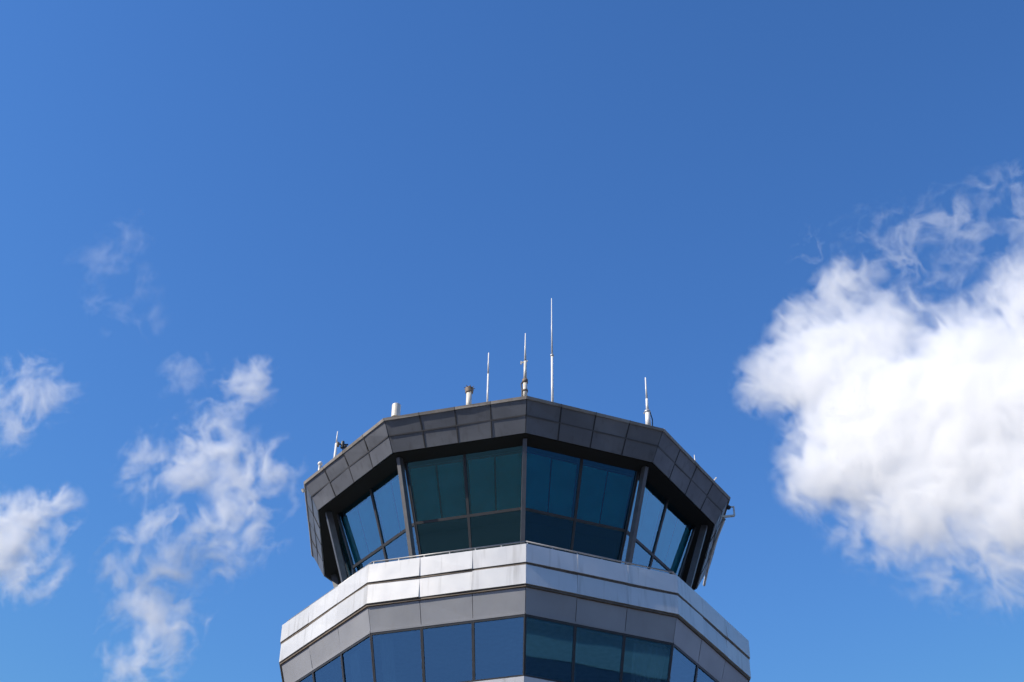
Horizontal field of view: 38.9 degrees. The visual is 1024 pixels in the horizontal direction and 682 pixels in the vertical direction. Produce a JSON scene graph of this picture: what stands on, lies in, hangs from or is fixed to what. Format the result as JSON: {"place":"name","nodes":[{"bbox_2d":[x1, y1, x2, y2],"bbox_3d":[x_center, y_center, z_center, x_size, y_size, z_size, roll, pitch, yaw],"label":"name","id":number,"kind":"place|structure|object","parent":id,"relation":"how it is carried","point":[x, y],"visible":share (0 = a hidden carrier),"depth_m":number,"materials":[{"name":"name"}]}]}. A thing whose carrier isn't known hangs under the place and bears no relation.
{"place":"outdoors","nodes":[
{"label":"outdoors","id":0,"kind":"place"},
{"bbox_2d":[0,0,1023,681],"label":"sky","id":1,"kind":"structure","parent":0,"point":[236,235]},
{"label":"pavement","id":2,"kind":"structure","parent":0,"visible":0},
{"bbox_2d":[279,396,750,681],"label":"control tower","id":3,"kind":"structure","parent":2,"relation":"on","point":[525,539],"depth_m":38.62,"materials":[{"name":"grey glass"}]},
{"bbox_2d":[296,671,313,681],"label":"office window","id":4,"kind":"structure","parent":3,"relation":"in","point":[311,673],"depth_m":37.31,"materials":[{"name":"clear glass"}]},
{"bbox_2d":[312,652,343,681],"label":"office window","id":5,"kind":"structure","parent":3,"relation":"in","point":[323,665],"depth_m":36.74,"materials":[{"name":"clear glass"}]},
{"bbox_2d":[333,431,347,457],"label":"weather mast","id":6,"kind":"object","parent":3,"relation":"on","point":[343,446],"visible":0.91,"depth_m":41.70,"materials":[{"name":"white metal"}]},
{"bbox_2d":[337,516,353,576],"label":"cab window","id":7,"kind":"structure","parent":3,"relation":"in","point":[344,551],"depth_m":42.05,"materials":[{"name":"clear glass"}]},
{"bbox_2d":[341,633,376,681],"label":"office window","id":8,"kind":"structure","parent":3,"relation":"in","point":[360,641],"depth_m":35.97,"materials":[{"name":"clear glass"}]},
{"bbox_2d":[337,490,385,573],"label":"cab window","id":9,"kind":"structure","parent":3,"relation":"in","point":[354,566],"depth_m":40.73,"materials":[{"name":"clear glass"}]},
{"bbox_2d":[370,463,420,561],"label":"cab window","id":10,"kind":"structure","parent":3,"relation":"in","point":[385,544],"depth_m":39.75,"materials":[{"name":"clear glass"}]},
{"bbox_2d":[391,403,400,416],"bbox_3d":[-3.191,2.021,39.819,0.243,0.655,0.243,1,-39,0],"label":"canister","id":11,"kind":"object","parent":3,"relation":"on","point":[396,408],"visible":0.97,"depth_m":39.81,"materials":[{"name":"beige paint"}]},
{"bbox_2d":[371,627,423,681],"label":"office window","id":12,"kind":"structure","parent":3,"relation":"in","point":[417,628],"depth_m":35.30,"materials":[{"name":"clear glass"}]},
{"bbox_2d":[406,454,470,557],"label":"cab window","id":13,"kind":"structure","parent":3,"relation":"in","point":[462,516],"depth_m":38.90,"materials":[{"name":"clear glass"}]},
{"bbox_2d":[421,620,473,681],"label":"office window","id":14,"kind":"structure","parent":3,"relation":"in","point":[465,622],"depth_m":35.01,"materials":[{"name":"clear glass"}]},
{"bbox_2d":[464,385,474,404],"bbox_3d":[-1.169,1.607,39.492,0.311,0.921,0.316,1,-39,0],"label":"vent pipe","id":15,"kind":"object","parent":3,"relation":"on","point":[469,390],"visible":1,"depth_m":39.56,"materials":[{"name":"white metal"}]},
{"bbox_2d":[486,353,488,401],"bbox_3d":[-0.657,1.085,39.660,0.203,1.952,0.203,1,-39,0],"label":"rod antenna","id":16,"kind":"object","parent":3,"relation":"on","point":[488,379],"visible":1,"depth_m":39.64,"materials":[{"name":"white metal"}]},
{"bbox_2d":[464,454,520,550],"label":"cab window","id":17,"kind":"structure","parent":3,"relation":"in","point":[470,516],"depth_m":38.60,"materials":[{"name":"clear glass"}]},
{"bbox_2d":[473,614,524,681],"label":"office window","id":18,"kind":"structure","parent":3,"relation":"in","point":[522,615],"depth_m":34.64,"materials":[{"name":"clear glass"}]},
{"bbox_2d":[520,333,527,395],"bbox_3d":[0.333,0.702,39.510,0.216,2.374,0.162,1,-39,0],"label":"stepped antenna","id":19,"kind":"object","parent":3,"relation":"on","point":[524,390],"visible":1,"depth_m":39.20,"materials":[{"name":"beige paint"}]},
{"bbox_2d":[524,614,575,681],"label":"office window","id":20,"kind":"structure","parent":3,"relation":"in","point":[526,615],"depth_m":34.72,"materials":[{"name":"black metal"}]},
{"bbox_2d":[550,298,553,401],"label":"whip antenna","id":21,"kind":"object","parent":3,"relation":"on","point":[552,382],"visible":0.81,"depth_m":40.36,"materials":[{"name":"white metal"}]},
{"bbox_2d":[526,458,581,552],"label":"cab window","id":22,"kind":"structure","parent":3,"relation":"in","point":[580,462],"depth_m":38.70,"materials":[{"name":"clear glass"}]},
{"bbox_2d":[573,624,624,681],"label":"office window","id":23,"kind":"structure","parent":3,"relation":"in","point":[577,625],"depth_m":35.14,"materials":[{"name":"black metal"}]},
{"bbox_2d":[571,458,637,562],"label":"cab window","id":24,"kind":"structure","parent":3,"relation":"in","point":[576,520],"depth_m":39.06,"materials":[{"name":"black metal"}]},
{"bbox_2d":[620,472,667,568],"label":"cab window","id":25,"kind":"structure","parent":3,"relation":"in","point":[651,553],"depth_m":40.02,"materials":[{"name":"grey metal"}]},
{"bbox_2d":[621,634,672,681],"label":"office window","id":26,"kind":"structure","parent":3,"relation":"in","point":[626,635],"depth_m":35.51,"materials":[{"name":"black metal"}]},
{"bbox_2d":[643,377,652,425],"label":"cone base antenna","id":27,"kind":"object","parent":3,"relation":"on","point":[647,412],"visible":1,"depth_m":40.16,"materials":[{"name":"white metal"}]},
{"bbox_2d":[651,500,695,577],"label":"cab window","id":28,"kind":"structure","parent":3,"relation":"in","point":[655,558],"depth_m":41.21,"materials":[{"name":"black metal"}]},
{"bbox_2d":[666,643,697,681],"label":"office window","id":29,"kind":"structure","parent":3,"relation":"in","point":[675,647],"depth_m":36.21,"materials":[{"name":"grey metal"}]},
{"bbox_2d":[680,528,695,577],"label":"cab window","id":30,"kind":"structure","parent":3,"relation":"in","point":[695,528],"depth_m":42.93,"materials":[{"name":"black metal"}]},
{"bbox_2d":[696,664,718,681],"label":"office window","id":31,"kind":"structure","parent":3,"relation":"in","point":[700,668],"depth_m":36.91,"materials":[{"name":"grey metal"}]},
{"bbox_2d":[703,505,734,585],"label":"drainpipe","id":32,"kind":"object","parent":3,"relation":"attached to","point":[728,507],"depth_m":42.94,"materials":[{"name":"grey metal"}]}
]}

